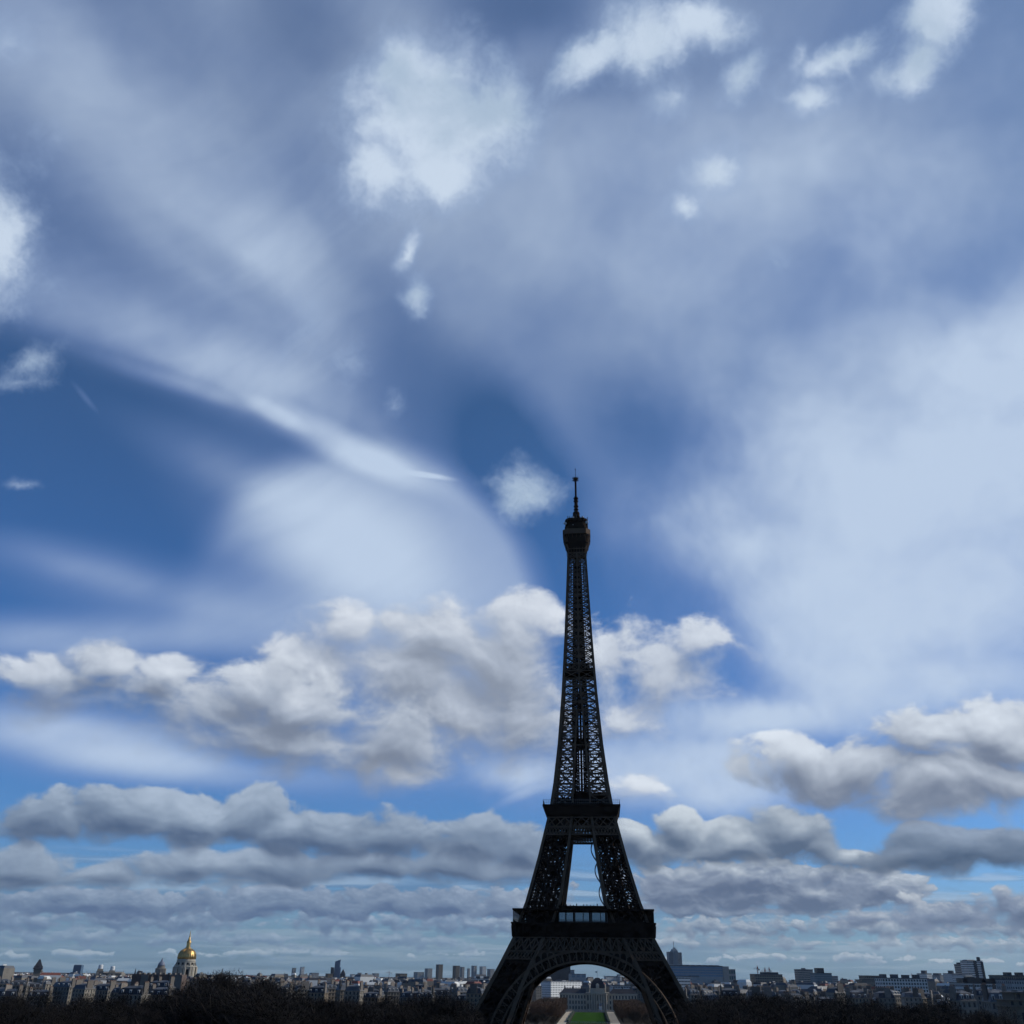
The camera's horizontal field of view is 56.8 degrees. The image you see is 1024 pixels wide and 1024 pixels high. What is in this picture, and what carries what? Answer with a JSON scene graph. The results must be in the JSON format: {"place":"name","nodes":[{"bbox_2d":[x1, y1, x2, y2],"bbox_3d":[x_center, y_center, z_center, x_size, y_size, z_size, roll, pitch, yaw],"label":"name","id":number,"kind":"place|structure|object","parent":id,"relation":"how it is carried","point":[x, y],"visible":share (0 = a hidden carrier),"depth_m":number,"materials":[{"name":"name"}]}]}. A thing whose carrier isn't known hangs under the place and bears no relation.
{"place":"outdoors","nodes":[
{"label":"outdoors","id":0,"kind":"place"},
{"bbox_2d":[0,984,22,1002],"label":"apartment building","id":1,"kind":"structure","parent":0,"point":[6,990],"depth_m":625.22,"materials":[{"name":"stone"}]},
{"bbox_2d":[10,976,28,1000],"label":"apartment building","id":2,"kind":"structure","parent":0,"point":[16,983],"depth_m":848.16,"materials":[{"name":"grey stone"}]},
{"bbox_2d":[33,959,42,975],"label":"pavilion tower","id":3,"kind":"structure","parent":0,"point":[38,968],"depth_m":1253.46,"materials":[{"name":"grey stone"}]},
{"bbox_2d":[26,986,53,1008],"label":"apartment building","id":4,"kind":"structure","parent":0,"point":[43,991],"depth_m":733.80,"materials":[{"name":"stone"}]},
{"bbox_2d":[40,976,55,989],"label":"apartment building","id":5,"kind":"structure","parent":0,"point":[47,984],"depth_m":963.15,"materials":[{"name":"stone"}]},
{"bbox_2d":[53,976,75,1007],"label":"apartment building","id":6,"kind":"structure","parent":0,"point":[64,986],"depth_m":769.80,"materials":[{"name":"grey stone"}]},
{"bbox_2d":[69,979,95,1005],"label":"apartment building","id":7,"kind":"structure","parent":0,"point":[88,987],"depth_m":746.64,"materials":[{"name":"stone"}]},
{"bbox_2d":[94,980,116,1006],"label":"apartment building","id":8,"kind":"structure","parent":0,"point":[103,989],"depth_m":771.93,"materials":[{"name":"stone"}]},
{"bbox_2d":[116,981,150,1004],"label":"apartment building","id":9,"kind":"structure","parent":0,"point":[136,990],"depth_m":614.92,"materials":[{"name":"stone"}]},
{"bbox_2d":[149,984,172,1003],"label":"apartment building","id":10,"kind":"structure","parent":0,"point":[154,989],"depth_m":641.85,"materials":[{"name":"stone"}]},
{"bbox_2d":[148,976,175,990],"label":"apartment building","id":11,"kind":"structure","parent":0,"point":[159,982],"depth_m":733.66,"materials":[{"name":"grey stone"}]},
{"bbox_2d":[307,982,328,1003],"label":"apartment building","id":12,"kind":"structure","parent":0,"point":[319,991],"depth_m":738.02,"materials":[{"name":"stone"}]},
{"bbox_2d":[323,981,336,1000],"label":"apartment building","id":13,"kind":"structure","parent":0,"point":[331,988],"depth_m":877.73,"materials":[{"name":"stone"}]},
{"bbox_2d":[14,972,649,1023],"bbox_3d":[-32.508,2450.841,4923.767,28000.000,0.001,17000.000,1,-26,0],"label":"ground","id":14,"kind":"structure","parent":0,"point":[625,1021],"depth_m":849.00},
{"bbox_2d":[0,995,41,1019],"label":"bare tree","id":15,"kind":"object","parent":14,"relation":"on","point":[16,1002],"visible":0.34,"depth_m":344.01,"materials":[{"name":"brown plant"}]},
{"bbox_2d":[11,985,65,1013],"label":"bare tree","id":16,"kind":"object","parent":14,"relation":"on","point":[38,1002],"visible":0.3,"depth_m":380.01,"materials":[{"name":"brown plant"}]},
{"bbox_2d":[67,994,93,1016],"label":"bare tree","id":17,"kind":"object","parent":14,"relation":"on","point":[82,999],"visible":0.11,"depth_m":403.62,"materials":[{"name":"brown plant"}]},
{"bbox_2d":[76,991,125,1008],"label":"bare tree","id":18,"kind":"object","parent":14,"relation":"on","point":[97,999],"visible":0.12,"depth_m":429.16,"materials":[{"name":"brown plant"}]},
{"bbox_2d":[105,992,136,1010],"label":"bare tree","id":19,"kind":"object","parent":14,"relation":"on","point":[129,1000],"visible":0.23,"depth_m":430.54,"materials":[{"name":"brown plant"}]},
{"bbox_2d":[124,989,162,1011],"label":"bare tree","id":20,"kind":"object","parent":14,"relation":"on","point":[144,1000],"visible":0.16,"depth_m":406.77,"materials":[{"name":"brown plant"}]},
{"bbox_2d":[130,972,186,991],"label":"party wall block","id":21,"kind":"structure","parent":14,"relation":"on","point":[140,978],"depth_m":807.01,"materials":[{"name":"brick"}]},
{"bbox_2d":[139,994,180,1023],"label":"bare tree","id":22,"kind":"object","parent":14,"relation":"on","point":[157,1003],"visible":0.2,"depth_m":379.03,"materials":[{"name":"brown plant"}]},
{"bbox_2d":[155,958,165,973],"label":"domed temple","id":23,"kind":"structure","parent":14,"relation":"on","point":[161,968],"depth_m":3496.64,"materials":[{"name":"stone"}]},
{"bbox_2d":[155,985,187,1011],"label":"bare tree","id":24,"kind":"object","parent":14,"relation":"on","point":[171,993],"visible":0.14,"depth_m":385.61,"materials":[{"name":"brown plant"}]},
{"bbox_2d":[172,931,197,976],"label":"domed church","id":25,"kind":"structure","parent":14,"relation":"on","point":[185,964],"depth_m":1522.84,"materials":[{"name":"stone"}]},
{"bbox_2d":[159,984,226,1023],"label":"bare tree","id":26,"kind":"object","parent":14,"relation":"on","point":[206,993],"visible":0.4,"depth_m":305.62,"materials":[{"name":"brown plant"}]},
{"bbox_2d":[167,980,218,1020],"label":"bare tree","id":27,"kind":"object","parent":14,"relation":"on","point":[185,991],"visible":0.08,"depth_m":346.68,"materials":[{"name":"brown plant"}]},
{"bbox_2d":[161,994,245,1023],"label":"bare tree","id":28,"kind":"object","parent":14,"relation":"on","point":[206,1014],"visible":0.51,"depth_m":300.08,"materials":[{"name":"brown plant"}]},
{"bbox_2d":[189,969,240,989],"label":"bare tree","id":29,"kind":"object","parent":14,"relation":"on","point":[198,978],"visible":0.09,"depth_m":397.64,"materials":[{"name":"brown plant"}]},
{"bbox_2d":[200,968,247,992],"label":"bare tree","id":30,"kind":"object","parent":14,"relation":"on","point":[216,978],"visible":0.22,"depth_m":385.12,"materials":[{"name":"brown plant"}]},
{"bbox_2d":[213,975,261,994],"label":"bare tree","id":31,"kind":"object","parent":14,"relation":"on","point":[227,985],"visible":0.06,"depth_m":382.81,"materials":[{"name":"brown plant"}]},
{"bbox_2d":[223,981,285,1014],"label":"bare tree","id":32,"kind":"object","parent":14,"relation":"on","point":[252,993],"visible":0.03,"depth_m":334.81,"materials":[{"name":"brown plant"}]},
{"bbox_2d":[197,984,313,1023],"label":"bare tree","id":33,"kind":"object","parent":14,"relation":"on","point":[226,1012],"visible":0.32,"depth_m":298.73,"materials":[{"name":"brown plant"}]},
{"bbox_2d":[234,976,280,1006],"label":"bare tree","id":34,"kind":"object","parent":14,"relation":"on","point":[264,985],"visible":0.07,"depth_m":331.69,"materials":[{"name":"brown plant"}]},
{"bbox_2d":[248,974,295,1008],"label":"bare tree","id":35,"kind":"object","parent":14,"relation":"on","point":[270,977],"visible":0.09,"depth_m":373.34,"materials":[{"name":"brown plant"}]},
{"bbox_2d":[212,986,333,1023],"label":"bare tree","id":36,"kind":"object","parent":14,"relation":"on","point":[277,1017],"visible":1,"depth_m":288.21,"materials":[{"name":"brown plant"}]},
{"bbox_2d":[249,978,309,1014],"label":"bare tree","id":37,"kind":"object","parent":14,"relation":"on","point":[288,993],"visible":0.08,"depth_m":346.10,"materials":[{"name":"brown plant"}]},
{"bbox_2d":[294,981,309,1002],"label":"apartment building","id":38,"kind":"structure","parent":14,"relation":"on","point":[306,984],"depth_m":839.83,"materials":[{"name":"stone"}]},
{"bbox_2d":[283,994,334,1020],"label":"bare tree","id":39,"kind":"object","parent":14,"relation":"on","point":[321,1004],"visible":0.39,"depth_m":338.32,"materials":[{"name":"brown plant"}]},
{"bbox_2d":[328,1000,375,1023],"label":"bare tree","id":40,"kind":"object","parent":14,"relation":"on","point":[346,1018],"visible":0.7,"depth_m":303.80,"materials":[{"name":"brown plant"}]},
{"bbox_2d":[336,993,370,1021],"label":"bare tree","id":41,"kind":"object","parent":14,"relation":"on","point":[347,1001],"visible":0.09,"depth_m":371.65,"materials":[{"name":"brown plant"}]},
{"bbox_2d":[339,998,398,1023],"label":"bare tree","id":42,"kind":"object","parent":14,"relation":"on","point":[390,1003],"visible":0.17,"depth_m":335.61,"materials":[{"name":"brown plant"}]},
{"bbox_2d":[366,995,400,1015],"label":"bare tree","id":43,"kind":"object","parent":14,"relation":"on","point":[381,1004],"visible":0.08,"depth_m":360.10,"materials":[{"name":"brown plant"}]},
{"bbox_2d":[375,994,410,1013],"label":"bare tree","id":44,"kind":"object","parent":14,"relation":"on","point":[393,1000],"visible":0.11,"depth_m":371.96,"materials":[{"name":"brown plant"}]},
{"bbox_2d":[407,988,459,1015],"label":"bare tree","id":45,"kind":"object","parent":14,"relation":"on","point":[431,996],"visible":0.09,"depth_m":373.99,"materials":[{"name":"brown plant"}]},
{"bbox_2d":[435,964,442,979],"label":"tower block","id":46,"kind":"structure","parent":14,"relation":"on","point":[439,971],"depth_m":3872.85,"materials":[{"name":"concrete"}]},
{"bbox_2d":[413,994,491,1023],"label":"bare tree","id":47,"kind":"object","parent":14,"relation":"on","point":[446,1006],"visible":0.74,"depth_m":332.57,"materials":[{"name":"brown plant"}]},
{"bbox_2d":[0,964,949,1006],"bbox_3d":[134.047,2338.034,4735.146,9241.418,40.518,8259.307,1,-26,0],"label":"distant rooftops","id":48,"kind":"object","parent":14,"relation":"on","point":[936,986],"visible":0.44,"depth_m":1102.57,"materials":[{"name":"stone"}]},
{"bbox_2d":[550,1004,560,1017],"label":"clipped tree","id":49,"kind":"object","parent":14,"relation":"on","point":[554,1006],"visible":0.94,"depth_m":791.35,"materials":[{"name":"brown plant"}]},
{"bbox_2d":[549,967,570,980],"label":"office slab","id":50,"kind":"structure","parent":14,"relation":"on","point":[562,974],"depth_m":2339.71,"materials":[{"name":"grey glass"}]},
{"bbox_2d":[569,974,585,981],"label":"office building","id":51,"kind":"structure","parent":14,"relation":"on","point":[580,977],"depth_m":2067.23,"materials":[{"name":"concrete"}]},
{"bbox_2d":[473,469,689,1023],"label":"lattice tower","id":52,"kind":"structure","parent":14,"relation":"on","point":[553,933],"depth_m":488.38,"materials":[{"name":"metal"}]},
{"bbox_2d":[570,1012,605,1023],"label":"lawn","id":53,"kind":"structure","parent":14,"relation":"on","point":[583,1017],"depth_m":876.57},
{"bbox_2d":[559,971,636,1010],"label":"domed school","id":54,"kind":"object","parent":14,"relation":"on","point":[583,999],"visible":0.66,"depth_m":1063.47,"materials":[{"name":"stone"}]},
{"bbox_2d":[617,1005,627,1018],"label":"clipped tree","id":55,"kind":"object","parent":14,"relation":"on","point":[621,1009],"visible":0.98,"depth_m":791.01,"materials":[{"name":"brown plant"}]},
{"bbox_2d":[666,941,681,964],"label":"tower block","id":56,"kind":"structure","parent":14,"relation":"on","point":[674,955],"depth_m":2262.90,"materials":[{"name":"concrete"}]},
{"bbox_2d":[676,976,690,988],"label":"office building","id":57,"kind":"structure","parent":14,"relation":"on","point":[684,981],"depth_m":1123.02,"materials":[{"name":"grey glass"}]},
{"bbox_2d":[654,994,724,1023],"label":"bare tree","id":58,"kind":"object","parent":14,"relation":"on","point":[690,1005],"visible":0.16,"depth_m":389.68,"materials":[{"name":"brown plant"}]},
{"bbox_2d":[669,964,735,984],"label":"office building","id":59,"kind":"structure","parent":14,"relation":"on","point":[707,973],"depth_m":1354.43,"materials":[{"name":"glass"}]},
{"bbox_2d":[715,991,770,1010],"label":"bare tree","id":60,"kind":"object","parent":14,"relation":"on","point":[734,1000],"visible":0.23,"depth_m":380.32,"materials":[{"name":"brown plant"}]},
{"bbox_2d":[750,972,782,985],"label":"office building","id":61,"kind":"structure","parent":14,"relation":"on","point":[766,977],"depth_m":1351.82,"materials":[{"name":"concrete"}]},
{"bbox_2d":[749,990,785,1017],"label":"bare tree","id":62,"kind":"object","parent":14,"relation":"on","point":[767,999],"visible":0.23,"depth_m":387.30,"materials":[{"name":"brown plant"}]},
{"bbox_2d":[771,993,834,1016],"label":"bare tree","id":63,"kind":"object","parent":14,"relation":"on","point":[793,1001],"visible":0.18,"depth_m":381.65,"materials":[{"name":"brown plant"}]},
{"bbox_2d":[794,968,812,982],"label":"tower block","id":64,"kind":"structure","parent":14,"relation":"on","point":[802,974],"depth_m":1711.80,"materials":[{"name":"grey glass"}]},
{"bbox_2d":[793,992,839,1011],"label":"bare tree","id":65,"kind":"object","parent":14,"relation":"on","point":[827,1000],"visible":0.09,"depth_m":374.04,"materials":[{"name":"brown plant"}]},
{"bbox_2d":[810,968,832,983],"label":"office building","id":66,"kind":"structure","parent":14,"relation":"on","point":[817,975],"depth_m":1621.47,"materials":[{"name":"grey glass"}]},
{"bbox_2d":[828,992,866,1011],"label":"bare tree","id":67,"kind":"object","parent":14,"relation":"on","point":[840,998],"visible":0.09,"depth_m":382.89,"materials":[{"name":"brown plant"}]},
{"bbox_2d":[862,999,897,1023],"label":"bare tree","id":68,"kind":"object","parent":14,"relation":"on","point":[874,1001],"visible":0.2,"depth_m":350.92,"materials":[{"name":"brown plant"}]},
{"bbox_2d":[872,986,896,1012],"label":"apartment building","id":69,"kind":"structure","parent":14,"relation":"on","point":[884,994],"depth_m":719.23,"materials":[{"name":"grey stone"}]},
{"bbox_2d":[874,974,928,992],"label":"apartment slab","id":70,"kind":"structure","parent":14,"relation":"on","point":[906,981],"depth_m":1036.53,"materials":[{"name":"grey concrete"}]},
{"bbox_2d":[895,1004,931,1019],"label":"bare tree","id":71,"kind":"object","parent":14,"relation":"on","point":[906,1009],"visible":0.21,"depth_m":388.66,"materials":[{"name":"brown plant"}]},
{"bbox_2d":[921,1001,975,1023],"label":"bare tree","id":72,"kind":"object","parent":14,"relation":"on","point":[948,1020],"visible":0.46,"depth_m":315.33,"materials":[{"name":"brown plant"}]},
{"bbox_2d":[933,996,964,1017],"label":"bare tree","id":73,"kind":"object","parent":14,"relation":"on","point":[948,1006],"visible":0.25,"depth_m":390.68,"materials":[{"name":"brown plant"}]},
{"bbox_2d":[943,970,958,982],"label":"tower block","id":74,"kind":"structure","parent":14,"relation":"on","point":[947,977],"depth_m":1540.42,"materials":[{"name":"grey glass"}]},
{"bbox_2d":[960,957,985,978],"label":"tower block","id":75,"kind":"structure","parent":14,"relation":"on","point":[975,968],"depth_m":1583.81,"materials":[{"name":"grey concrete"}]},
{"bbox_2d":[961,1011,1006,1023],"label":"bare tree","id":76,"kind":"object","parent":14,"relation":"on","point":[984,1022],"visible":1,"depth_m":283.28,"materials":[{"name":"brown plant"}]},
{"bbox_2d":[988,972,1023,978],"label":"apartment slab","id":77,"kind":"structure","parent":14,"relation":"on","point":[1009,975],"depth_m":814.01,"materials":[{"name":"grey stone"}]},
{"bbox_2d":[994,990,1023,1023],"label":"stone mansion","id":78,"kind":"structure","parent":14,"relation":"on","point":[1013,999],"depth_m":419.30,"materials":[{"name":"stone"}]},
{"bbox_2d":[995,979,1023,990],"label":"apartment slab","id":79,"kind":"structure","parent":14,"relation":"on","point":[1014,984],"depth_m":683.90,"materials":[{"name":"concrete"}]},
{"bbox_2d":[331,960,340,977],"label":"leaning skyscraper","id":80,"kind":"structure","parent":0,"point":[336,971],"depth_m":5031.79,"materials":[{"name":"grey glass"}]},
{"bbox_2d":[335,979,351,1005],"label":"apartment building","id":81,"kind":"structure","parent":0,"point":[340,990],"depth_m":830.65,"materials":[{"name":"stone"}]},
{"bbox_2d":[344,980,363,1007],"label":"apartment building","id":82,"kind":"structure","parent":0,"point":[350,990],"depth_m":724.84,"materials":[{"name":"stone"}]},
{"bbox_2d":[363,988,384,1006],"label":"apartment building","id":83,"kind":"structure","parent":0,"point":[369,996],"depth_m":745.32,"materials":[{"name":"stone"}]},
{"bbox_2d":[383,983,399,1007],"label":"apartment building","id":84,"kind":"structure","parent":0,"point":[391,990],"depth_m":859.17,"materials":[{"name":"grey stone"}]},
{"bbox_2d":[399,987,423,1008],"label":"apartment building","id":85,"kind":"structure","parent":0,"point":[405,994],"depth_m":744.15,"materials":[{"name":"stone"}]},
{"bbox_2d":[432,985,451,1002],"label":"apartment building","id":86,"kind":"structure","parent":0,"point":[438,991],"depth_m":775.20,"materials":[{"name":"stone"}]},
{"bbox_2d":[451,983,466,1004],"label":"apartment building","id":87,"kind":"structure","parent":0,"point":[462,990],"depth_m":876.65,"materials":[{"name":"grey stone"}]},
{"bbox_2d":[465,983,482,1012],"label":"apartment building","id":88,"kind":"structure","parent":0,"point":[474,992],"depth_m":738.98,"materials":[{"name":"stone"}]},
{"bbox_2d":[0,0,1023,981],"label":"sky","id":89,"kind":"structure","parent":0,"point":[319,320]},
{"bbox_2d":[532,986,541,1000],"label":"ministry building","id":90,"kind":"structure","parent":0,"point":[537,993],"depth_m":1339.64,"materials":[{"name":"stone"}]},
{"bbox_2d":[541,981,581,998],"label":"ministry building","id":91,"kind":"structure","parent":0,"point":[550,989],"depth_m":1529.47,"materials":[{"name":"white concrete"}]},
{"bbox_2d":[557,1011,619,1023],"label":"gravel path","id":92,"kind":"structure","parent":0,"point":[611,1016],"depth_m":858.90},
{"bbox_2d":[629,984,642,1001],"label":"apartment building","id":93,"kind":"structure","parent":0,"point":[635,989],"depth_m":1123.70,"materials":[{"name":"grey stone"}]},
{"bbox_2d":[685,985,700,1002],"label":"apartment building","id":94,"kind":"structure","parent":0,"point":[692,991],"depth_m":829.79,"materials":[{"name":"grey stone"}]},
{"bbox_2d":[720,984,739,1000],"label":"apartment building","id":95,"kind":"structure","parent":0,"point":[732,990],"depth_m":722.24,"materials":[{"name":"stone"}]},
{"bbox_2d":[745,986,762,998],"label":"apartment building","id":96,"kind":"structure","parent":0,"point":[753,990],"depth_m":769.55,"materials":[{"name":"stone"}]},
{"bbox_2d":[760,986,776,1001],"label":"apartment building","id":97,"kind":"structure","parent":0,"point":[768,992],"depth_m":777.10,"materials":[{"name":"grey stone"}]},
{"bbox_2d":[825,983,845,1003],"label":"apartment building","id":98,"kind":"structure","parent":0,"point":[831,989],"depth_m":832.90,"materials":[{"name":"stone"}]},
{"bbox_2d":[845,986,869,1008],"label":"apartment building","id":99,"kind":"structure","parent":0,"point":[859,995],"depth_m":719.90,"materials":[{"name":"stone"}]},
{"bbox_2d":[886,986,901,1008],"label":"apartment building","id":100,"kind":"structure","parent":0,"point":[897,995],"depth_m":846.01,"materials":[{"name":"stone"}]},
{"bbox_2d":[901,987,922,1009],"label":"apartment building","id":101,"kind":"structure","parent":0,"point":[908,997],"depth_m":738.13,"materials":[{"name":"stone"}]},
{"bbox_2d":[949,984,978,1016],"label":"apartment building","id":102,"kind":"structure","parent":0,"point":[965,998],"depth_m":545.32,"materials":[{"name":"grey stone"}]},
{"bbox_2d":[949,977,996,992],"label":"office building","id":103,"kind":"structure","parent":0,"point":[959,983],"depth_m":813.02,"materials":[{"name":"grey glass"}]},
{"bbox_2d":[972,984,996,1013],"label":"apartment building","id":104,"kind":"structure","parent":0,"point":[978,994],"depth_m":758.89,"materials":[{"name":"grey stone"}]},
{"bbox_2d":[980,983,1006,1017],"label":"apartment building","id":105,"kind":"structure","parent":0,"point":[989,1002],"depth_m":502.50,"materials":[{"name":"grey stone"}]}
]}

